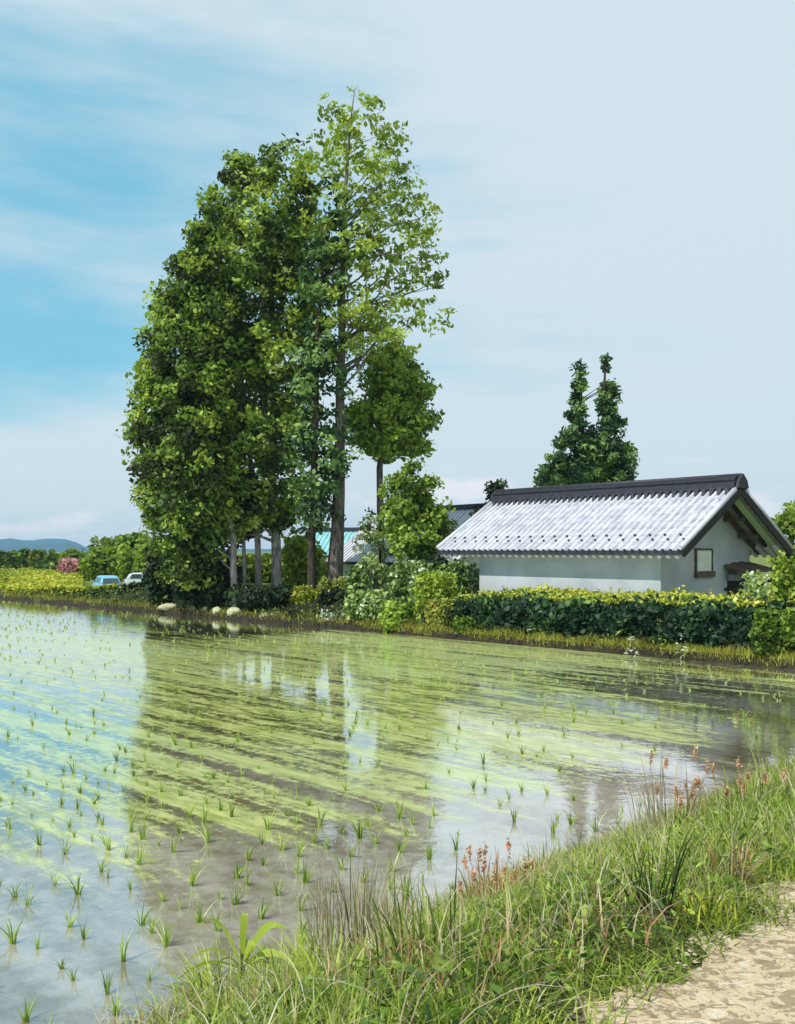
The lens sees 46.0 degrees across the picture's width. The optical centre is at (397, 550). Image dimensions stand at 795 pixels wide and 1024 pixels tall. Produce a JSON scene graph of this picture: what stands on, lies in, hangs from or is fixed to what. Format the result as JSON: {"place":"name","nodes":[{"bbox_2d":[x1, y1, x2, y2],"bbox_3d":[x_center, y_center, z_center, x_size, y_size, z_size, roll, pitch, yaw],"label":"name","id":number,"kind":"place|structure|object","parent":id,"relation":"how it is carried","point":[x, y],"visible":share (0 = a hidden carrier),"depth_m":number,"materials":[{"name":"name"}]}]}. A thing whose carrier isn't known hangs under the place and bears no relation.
{"place":"outdoors","nodes":[
{"label":"outdoors","id":0,"kind":"place"},
{"bbox_2d":[0,538,270,551],"bbox_3d":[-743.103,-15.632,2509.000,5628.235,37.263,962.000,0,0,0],"label":"hills","id":1,"kind":"structure","parent":0,"point":[47,545],"depth_m":2377.84,"materials":[{"name":"blue"}]},
{"bbox_2d":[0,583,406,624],"bbox_3d":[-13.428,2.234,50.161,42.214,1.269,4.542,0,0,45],"label":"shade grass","id":2,"kind":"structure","parent":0,"point":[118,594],"depth_m":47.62,"materials":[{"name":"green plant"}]},
{"bbox_2d":[0,599,794,1023],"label":"paddy water","id":3,"kind":"structure","parent":0,"point":[288,753],"depth_m":13.18,"materials":[{"name":"liquid"}]},
{"bbox_2d":[0,916,23,944],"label":"rice seedling","id":4,"kind":"object","parent":3,"relation":"on","point":[12,938],"visible":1,"depth_m":7.14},
{"bbox_2d":[17,987,39,1022],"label":"rice seedling","id":5,"kind":"object","parent":3,"relation":"on","point":[26,1017],"visible":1,"depth_m":5.97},
{"bbox_2d":[66,873,84,894],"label":"rice seedling","id":6,"kind":"object","parent":3,"relation":"on","point":[77,888],"visible":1,"depth_m":8.15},
{"bbox_2d":[95,829,114,849],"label":"rice seedling","id":7,"kind":"object","parent":3,"relation":"on","point":[108,845],"visible":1,"depth_m":9.38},
{"bbox_2d":[100,967,118,994],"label":"rice seedling","id":8,"kind":"object","parent":3,"relation":"on","point":[107,985],"visible":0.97,"depth_m":6.33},
{"bbox_2d":[97,988,131,1015],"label":"rice seedling","id":9,"kind":"object","parent":3,"relation":"on","point":[115,1010],"visible":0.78,"depth_m":6.04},
{"bbox_2d":[114,931,131,961],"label":"rice seedling","id":10,"kind":"object","parent":3,"relation":"on","point":[123,954],"visible":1,"depth_m":6.84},
{"bbox_2d":[131,903,151,925],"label":"rice seedling","id":11,"kind":"object","parent":3,"relation":"on","point":[143,920],"visible":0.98,"depth_m":7.49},
{"bbox_2d":[152,917,178,947],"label":"rice seedling","id":12,"kind":"object","parent":3,"relation":"on","point":[165,938],"visible":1,"depth_m":7.09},
{"bbox_2d":[185,858,203,885],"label":"rice seedling","id":13,"kind":"object","parent":3,"relation":"on","point":[193,877],"visible":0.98,"depth_m":8.38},
{"bbox_2d":[186,899,217,922],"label":"rice seedling","id":14,"kind":"object","parent":3,"relation":"on","point":[199,915],"visible":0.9,"depth_m":7.56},
{"bbox_2d":[195,821,215,842],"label":"rice seedling","id":15,"kind":"object","parent":3,"relation":"on","point":[206,838],"visible":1,"depth_m":9.61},
{"bbox_2d":[227,875,248,904],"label":"rice seedling","id":16,"kind":"object","parent":3,"relation":"on","point":[236,900],"visible":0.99,"depth_m":7.94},
{"bbox_2d":[232,862,247,878],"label":"rice seedling","id":17,"kind":"object","parent":3,"relation":"on","point":[236,873],"visible":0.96,"depth_m":8.57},
{"bbox_2d":[257,896,271,918],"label":"rice seedling","id":18,"kind":"object","parent":3,"relation":"on","point":[262,914],"visible":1,"depth_m":7.62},
{"bbox_2d":[295,860,317,883],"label":"rice seedling","id":19,"kind":"object","parent":3,"relation":"on","point":[305,878],"visible":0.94,"depth_m":8.45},
{"bbox_2d":[348,817,367,838],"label":"rice seedling","id":20,"kind":"object","parent":3,"relation":"on","point":[358,831],"visible":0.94,"depth_m":9.75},
{"bbox_2d":[0,601,793,711],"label":"rice rows","id":21,"kind":"object","parent":3,"relation":"on","point":[441,699],"visible":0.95,"depth_m":25.16,"materials":[{"name":"plant"}]},
{"bbox_2d":[392,800,404,819],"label":"rice seedling","id":22,"kind":"object","parent":3,"relation":"on","point":[399,813],"visible":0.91,"depth_m":10.47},
{"bbox_2d":[389,871,423,899],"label":"rice seedling","id":23,"kind":"object","parent":3,"relation":"on","point":[407,894],"visible":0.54,"depth_m":8.06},
{"bbox_2d":[418,841,439,859],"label":"rice seedling","id":24,"kind":"object","parent":3,"relation":"on","point":[430,853],"visible":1,"depth_m":9.10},
{"bbox_2d":[0,552,794,1023],"bbox_3d":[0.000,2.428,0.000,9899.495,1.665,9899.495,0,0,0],"label":"ground","id":25,"kind":"structure","parent":0,"point":[642,652],"depth_m":26.56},
{"bbox_2d":[0,549,22,568],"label":"shrub","id":26,"kind":"object","parent":25,"relation":"on","point":[10,559],"visible":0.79,"depth_m":117.39,"materials":[{"name":"green plant"}]},
{"bbox_2d":[18,547,29,568],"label":"shrub","id":27,"kind":"object","parent":25,"relation":"on","point":[25,554],"visible":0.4,"depth_m":121.58,"materials":[{"name":"green plant"}]},
{"bbox_2d":[26,548,47,566],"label":"shrub","id":28,"kind":"object","parent":25,"relation":"on","point":[34,557],"visible":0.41,"depth_m":119.19,"materials":[{"name":"green plant"}]},
{"bbox_2d":[34,560,56,569],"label":"shrub","id":29,"kind":"object","parent":25,"relation":"on","point":[44,564],"visible":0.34,"depth_m":103.32,"materials":[{"name":"green plant"}]},
{"bbox_2d":[43,549,60,565],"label":"shrub","id":30,"kind":"object","parent":25,"relation":"on","point":[52,556],"visible":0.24,"depth_m":111.80,"materials":[{"name":"green plant"}]},
{"bbox_2d":[0,566,119,594],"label":"yellow crop","id":31,"kind":"object","parent":25,"relation":"on","point":[32,579],"visible":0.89,"depth_m":66.62,"materials":[{"name":"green plant"}]},
{"bbox_2d":[55,556,88,577],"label":"flowering shrub","id":32,"kind":"object","parent":25,"relation":"on","point":[68,565],"visible":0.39,"depth_m":86.98,"materials":[{"name":"pink plant"}]},
{"bbox_2d":[58,548,86,560],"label":"shrub","id":33,"kind":"object","parent":25,"relation":"on","point":[72,553],"visible":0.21,"depth_m":127.54,"materials":[{"name":"green plant"}]},
{"bbox_2d":[78,588,113,595],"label":"shrub","id":34,"kind":"object","parent":25,"relation":"on","point":[96,590],"visible":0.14,"depth_m":55.12,"materials":[{"name":"green plant"}]},
{"bbox_2d":[77,545,121,580],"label":"shrub","id":35,"kind":"object","parent":25,"relation":"on","point":[97,561],"visible":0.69,"depth_m":79.18,"materials":[{"name":"green plant"}]},
{"bbox_2d":[92,575,120,585],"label":"parked car","id":36,"kind":"object","parent":25,"relation":"on","point":[100,580],"visible":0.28,"depth_m":58.96,"materials":[{"name":"blue paint"}]},
{"bbox_2d":[84,532,150,556],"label":"shrub","id":37,"kind":"object","parent":25,"relation":"on","point":[129,540],"visible":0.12,"depth_m":87.21,"materials":[{"name":"green plant"}]},
{"bbox_2d":[113,581,146,592],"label":"shrub","id":38,"kind":"object","parent":25,"relation":"on","point":[124,586],"visible":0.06,"depth_m":53.74,"materials":[{"name":"green plant"}]},
{"bbox_2d":[123,572,142,585],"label":"parked car","id":39,"kind":"object","parent":25,"relation":"on","point":[132,577],"visible":0.12,"depth_m":67.16,"materials":[{"name":"silver metal"}]},
{"bbox_2d":[116,542,150,580],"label":"shrub","id":40,"kind":"object","parent":25,"relation":"on","point":[133,561],"visible":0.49,"depth_m":75.36,"materials":[{"name":"green plant"}]},
{"bbox_2d":[141,541,177,605],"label":"shrub","id":41,"kind":"object","parent":25,"relation":"on","point":[158,589],"visible":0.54,"depth_m":45.66,"materials":[{"name":"green plant"}]},
{"bbox_2d":[119,974,225,1023],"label":"weed clump","id":42,"kind":"object","parent":25,"relation":"on","point":[155,1000],"visible":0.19,"depth_m":6.09,"materials":[{"name":"green plant"}]},
{"bbox_2d":[114,202,261,606],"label":"broad tree","id":43,"kind":"object","parent":25,"relation":"on","point":[182,456],"visible":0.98,"depth_m":41.98,"materials":[{"name":"green plant"}]},
{"bbox_2d":[171,550,243,608],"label":"shrub","id":44,"kind":"object","parent":25,"relation":"on","point":[196,597],"visible":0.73,"depth_m":43.20,"materials":[{"name":"green plant"}]},
{"bbox_2d":[152,947,275,1016],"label":"weed clump","id":45,"kind":"object","parent":25,"relation":"on","point":[201,982],"visible":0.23,"depth_m":6.07,"materials":[{"name":"green plant"}]},
{"bbox_2d":[135,939,294,1002],"bbox_3d":[-1.248,2.919,6.342,1.089,0.323,0.958,0,0,0],"label":"weed clump","id":46,"kind":"object","parent":25,"relation":"on","point":[206,975],"visible":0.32,"depth_m":6.45,"materials":[{"name":"green plant"}]},
{"bbox_2d":[178,913,296,978],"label":"broad leaf plant","id":47,"kind":"object","parent":25,"relation":"on","point":[264,929],"visible":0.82,"depth_m":6.43,"materials":[{"name":"green plant"}]},
{"bbox_2d":[227,470,259,586],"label":"slender tree","id":48,"kind":"object","parent":25,"relation":"on","point":[248,505],"visible":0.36,"depth_m":44.09,"materials":[{"name":"green plant"}]},
{"bbox_2d":[171,133,332,586],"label":"broad tree","id":49,"kind":"object","parent":25,"relation":"on","point":[260,270],"visible":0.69,"depth_m":43.61,"materials":[{"name":"green plant"}]},
{"bbox_2d":[217,552,288,583],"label":"shrub","id":50,"kind":"object","parent":25,"relation":"on","point":[265,568],"visible":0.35,"depth_m":49.54,"materials":[{"name":"green plant"}]},
{"bbox_2d":[174,950,334,1016],"bbox_3d":[-0.606,2.058,4.218,0.890,0.232,0.935,0,0,0],"label":"weed clump","id":51,"kind":"object","parent":25,"relation":"on","point":[212,986],"visible":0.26,"depth_m":4.37,"materials":[{"name":"green plant"}]},
{"bbox_2d":[223,584,293,610],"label":"shrub","id":52,"kind":"object","parent":25,"relation":"on","point":[250,597],"visible":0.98,"depth_m":40.70,"materials":[{"name":"green plant"}]},
{"bbox_2d":[200,932,329,993],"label":"weed clump","id":53,"kind":"object","parent":25,"relation":"on","point":[257,966],"visible":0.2,"depth_m":6.35,"materials":[{"name":"green plant"}]},
{"bbox_2d":[281,534,327,585],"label":"shrub","id":54,"kind":"object","parent":25,"relation":"on","point":[294,557],"visible":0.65,"depth_m":46.32,"materials":[{"name":"green plant"}]},
{"bbox_2d":[288,584,320,604],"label":"shrub","id":55,"kind":"object","parent":25,"relation":"on","point":[305,594],"visible":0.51,"depth_m":40.83,"materials":[{"name":"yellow plant"}]},
{"bbox_2d":[263,916,358,970],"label":"weed clump","id":56,"kind":"object","parent":25,"relation":"on","point":[301,944],"visible":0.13,"depth_m":6.85,"materials":[{"name":"green plant"}]},
{"bbox_2d":[277,176,363,589],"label":"tall tree","id":57,"kind":"object","parent":25,"relation":"on","point":[317,504],"visible":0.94,"depth_m":42.14,"materials":[{"name":"green plant"}]},
{"bbox_2d":[228,917,421,1002],"bbox_3d":[-0.279,1.821,4.031,0.782,0.279,0.830,0,0,15],"label":"weed clump","id":58,"kind":"object","parent":25,"relation":"on","point":[311,963],"visible":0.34,"depth_m":4.14,"materials":[{"name":"green plant"}]},
{"bbox_2d":[314,587,347,606],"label":"shrub","id":59,"kind":"object","parent":25,"relation":"on","point":[323,597],"visible":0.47,"depth_m":39.59,"materials":[{"name":"green plant"}]},
{"bbox_2d":[316,575,346,591],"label":"shrub","id":60,"kind":"object","parent":25,"relation":"on","point":[325,583],"visible":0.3,"depth_m":41.65,"materials":[{"name":"green plant"}]},
{"bbox_2d":[316,527,358,567],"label":"garden shed","id":61,"kind":"structure","parent":25,"relation":"on","point":[324,537],"depth_m":64.61,"materials":[{"name":"blue metal"}]},
{"bbox_2d":[1,581,680,647],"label":"bank weeds","id":62,"kind":"object","parent":25,"relation":"on","point":[337,614],"visible":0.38,"depth_m":38.91,"materials":[{"name":"green plant"}]},
{"bbox_2d":[287,848,426,959],"bbox_3d":[-0.295,2.569,6.748,0.934,0.767,1.049,0,0,35],"label":"weed clump","id":63,"kind":"object","parent":25,"relation":"on","point":[357,917],"visible":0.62,"depth_m":6.76,"materials":[{"name":"plant"}]},
{"bbox_2d":[344,556,388,598],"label":"shrub","id":64,"kind":"object","parent":25,"relation":"on","point":[366,574],"visible":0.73,"depth_m":39.48,"materials":[{"name":"green plant"}]},
{"bbox_2d":[342,588,404,622],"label":"shrub","id":65,"kind":"object","parent":25,"relation":"on","point":[369,602],"visible":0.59,"depth_m":35.51,"materials":[{"name":"green plant"}]},
{"bbox_2d":[351,506,396,576],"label":"garden tree","id":66,"kind":"object","parent":25,"relation":"on","point":[372,536],"visible":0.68,"depth_m":42.30,"materials":[{"name":"green plant"}]},
{"bbox_2d":[295,85,457,584],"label":"tall tree","id":67,"kind":"object","parent":25,"relation":"on","point":[362,247],"visible":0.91,"depth_m":42.56,"materials":[{"name":"green plant"}]},
{"bbox_2d":[332,341,444,577],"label":"round tree","id":68,"kind":"object","parent":25,"relation":"on","point":[399,392],"visible":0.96,"depth_m":44.06,"materials":[{"name":"green plant"}]},
{"bbox_2d":[350,923,442,969],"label":"weed clump","id":69,"kind":"object","parent":25,"relation":"on","point":[408,952],"visible":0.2,"depth_m":4.00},
{"bbox_2d":[0,591,794,666],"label":"bank grass","id":70,"kind":"structure","parent":25,"relation":"on","point":[744,652],"depth_m":29.66,"materials":[{"name":"plant"}]},
{"bbox_2d":[378,600,420,633],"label":"shrub","id":71,"kind":"object","parent":25,"relation":"on","point":[391,613],"visible":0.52,"depth_m":33.84,"materials":[{"name":"green plant"}]},
{"bbox_2d":[355,873,449,944],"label":"weed clump","id":72,"kind":"object","parent":25,"relation":"on","point":[384,913],"visible":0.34,"depth_m":6.44,"materials":[{"name":"plant"}]},
{"bbox_2d":[325,503,487,580],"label":"farmhouse","id":73,"kind":"object","parent":25,"relation":"on","point":[460,513],"visible":0.12,"depth_m":49.95,"materials":[{"name":"tile"}]},
{"bbox_2d":[386,559,435,602],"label":"shrub","id":74,"kind":"object","parent":25,"relation":"on","point":[401,575],"visible":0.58,"depth_m":38.01,"materials":[{"name":"green plant"}]},
{"bbox_2d":[376,457,458,564],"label":"garden tree","id":75,"kind":"object","parent":25,"relation":"on","point":[411,506],"visible":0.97,"depth_m":40.62,"materials":[{"name":"green plant"}]},
{"bbox_2d":[52,751,794,1023],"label":"straw stalks","id":76,"kind":"object","parent":25,"relation":"on","point":[553,918],"visible":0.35,"depth_m":4.21,"materials":[{"name":"plant"}]},
{"bbox_2d":[408,569,457,624],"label":"shrub","id":77,"kind":"object","parent":25,"relation":"on","point":[432,585],"visible":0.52,"depth_m":33.72,"materials":[{"name":"green plant"}]},
{"bbox_2d":[423,597,454,627],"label":"shrub","id":78,"kind":"object","parent":25,"relation":"on","point":[435,607],"visible":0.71,"depth_m":32.69,"materials":[{"name":"green plant"}]},
{"bbox_2d":[368,863,521,970],"bbox_3d":[0.193,1.614,4.061,0.637,0.402,0.712,0,0,16],"label":"weed clump","id":79,"kind":"object","parent":25,"relation":"on","point":[389,931],"visible":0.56,"depth_m":4.03,"materials":[{"name":"green plant"}]},
{"bbox_2d":[425,554,465,571],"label":"shrub","id":80,"kind":"object","parent":25,"relation":"on","point":[433,558],"visible":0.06,"depth_m":38.57,"materials":[{"name":"green plant"}]},
{"bbox_2d":[103,756,794,1023],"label":"verge grass","id":81,"kind":"structure","parent":25,"relation":"on","point":[319,1010],"depth_m":3.89,"materials":[{"name":"plant"}]},
{"bbox_2d":[110,762,793,1023],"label":"rusty grass","id":82,"kind":"structure","parent":25,"relation":"on","point":[535,948],"depth_m":3.72,"materials":[{"name":"plant"}]},
{"bbox_2d":[434,558,478,594],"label":"shrub","id":83,"kind":"object","parent":25,"relation":"on","point":[466,574],"visible":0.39,"depth_m":35.20,"materials":[{"name":"green plant"}]},
{"bbox_2d":[122,769,794,1023],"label":"ground weeds","id":84,"kind":"object","parent":25,"relation":"on","point":[454,1011],"visible":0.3,"depth_m":3.82,"materials":[{"name":"green plant"}]},
{"bbox_2d":[449,614,483,633],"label":"shrub","id":85,"kind":"object","parent":25,"relation":"on","point":[461,624],"visible":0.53,"depth_m":31.59,"materials":[{"name":"green plant"}]},
{"bbox_2d":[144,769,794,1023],"bbox_3d":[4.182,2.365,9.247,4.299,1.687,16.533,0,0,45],"label":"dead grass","id":86,"kind":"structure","parent":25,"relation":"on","point":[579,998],"depth_m":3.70,"materials":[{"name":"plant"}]},
{"bbox_2d":[468,478,508,517],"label":"conifer","id":87,"kind":"object","parent":25,"relation":"on","point":[491,488],"visible":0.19,"depth_m":43.98,"materials":[{"name":"green plant"}]},
{"bbox_2d":[452,838,545,910],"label":"weed clump","id":88,"kind":"object","parent":25,"relation":"on","point":[496,864],"visible":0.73,"depth_m":6.08,"materials":[{"name":"plant"}]},
{"bbox_2d":[521,829,570,868],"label":"weed clump","id":89,"kind":"object","parent":25,"relation":"on","point":[542,851],"visible":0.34,"depth_m":8.09,"materials":[{"name":"green plant"}]},
{"bbox_2d":[483,861,638,950],"bbox_3d":[0.668,1.547,4.006,0.654,0.304,0.654,0,0,0],"label":"weed clump","id":90,"kind":"object","parent":25,"relation":"on","point":[544,901],"visible":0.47,"depth_m":4.03,"materials":[{"name":"green plant"}]},
{"bbox_2d":[536,359,606,485],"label":"conifer","id":91,"kind":"object","parent":25,"relation":"on","point":[571,435],"visible":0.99,"depth_m":50.60,"materials":[{"name":"green plant"}]},
{"bbox_2d":[532,439,637,486],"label":"garden tree","id":92,"kind":"object","parent":25,"relation":"on","point":[538,483],"visible":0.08,"depth_m":51.96,"materials":[{"name":"green plant"}]},
{"bbox_2d":[553,352,639,485],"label":"twin topped conifer","id":93,"kind":"object","parent":25,"relation":"on","point":[611,422],"visible":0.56,"depth_m":51.51,"materials":[{"name":"green plant"}]},
{"bbox_2d":[420,582,794,651],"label":"hedge","id":94,"kind":"object","parent":25,"relation":"on","point":[713,621],"visible":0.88,"depth_m":28.07,"materials":[{"name":"green plant"}]},
{"bbox_2d":[436,473,792,595],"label":"storehouse","id":95,"kind":"structure","parent":25,"relation":"on","point":[701,534],"depth_m":31.59,"materials":[{"name":"tile"}]},
{"bbox_2d":[694,548,715,577],"bbox_3d":[10.072,0.400,30.680,1.120,0.960,0.120,0,0,-40],"label":"window","id":96,"kind":"structure","parent":95,"relation":"in","point":[703,557],"depth_m":30.64,"materials":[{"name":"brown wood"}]},
{"bbox_2d":[727,577,742,595],"bbox_3d":[11.534,1.890,31.972,1.000,1.980,0.050,0,0,-40],"label":"door","id":97,"kind":"structure","parent":95,"relation":"in","point":[734,590],"depth_m":31.85,"materials":[{"name":"brown wood"}]},
{"bbox_2d":[604,813,699,918],"bbox_3d":[1.121,1.412,4.099,0.400,0.465,0.335,0,0,29],"label":"weed clump","id":98,"kind":"object","parent":25,"relation":"on","point":[672,892],"visible":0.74,"depth_m":4.12,"materials":[{"name":"green plant"}]},
{"bbox_2d":[612,742,720,838],"bbox_3d":[1.954,1.756,6.694,0.763,0.743,0.781,0,0,34],"label":"weed clump","id":99,"kind":"object","parent":25,"relation":"on","point":[697,783],"visible":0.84,"depth_m":6.68,"materials":[{"name":"plant"}]},
{"bbox_2d":[666,878,752,934],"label":"weed clump","id":100,"kind":"object","parent":25,"relation":"on","point":[705,906],"visible":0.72,"depth_m":4.00,"materials":[{"name":"green plant"}]},
{"bbox_2d":[696,831,763,886],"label":"weed clump","id":101,"kind":"object","parent":25,"relation":"on","point":[740,861],"visible":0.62,"depth_m":4.55,"materials":[{"name":"plant"}]},
{"bbox_2d":[700,755,786,811],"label":"weed clump","id":102,"kind":"object","parent":25,"relation":"on","point":[747,776],"visible":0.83,"depth_m":6.33,"materials":[{"name":"green plant"}]},
{"bbox_2d":[738,569,773,599],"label":"shrub","id":103,"kind":"object","parent":25,"relation":"on","point":[760,593],"visible":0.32,"depth_m":25.74,"materials":[{"name":"green plant"}]},
{"bbox_2d":[745,741,794,783],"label":"weed clump","id":104,"kind":"object","parent":25,"relation":"on","point":[767,765],"visible":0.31,"depth_m":8.39,"materials":[{"name":"green plant"}]},
{"bbox_2d":[748,607,794,656],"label":"shrub","id":105,"kind":"object","parent":25,"relation":"on","point":[769,632],"visible":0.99,"depth_m":24.16,"materials":[{"name":"green plant"}]},
{"bbox_2d":[766,500,794,585],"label":"garden tree","id":106,"kind":"object","parent":25,"relation":"on","point":[784,521],"visible":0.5,"depth_m":39.68,"materials":[{"name":"green plant"}]},
{"bbox_2d":[767,550,794,601],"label":"shrub","id":107,"kind":"object","parent":25,"relation":"on","point":[782,588],"visible":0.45,"depth_m":24.93,"materials":[{"name":"green plant"}]},
{"bbox_2d":[0,0,794,548],"label":"sky","id":108,"kind":"structure","parent":0,"point":[614,177],"materials":[{"name":"blue"}]},
{"bbox_2d":[554,881,794,1023],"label":"path","id":109,"kind":"structure","parent":0,"point":[753,957],"depth_m":3.39,"materials":[{"name":"gravel"}]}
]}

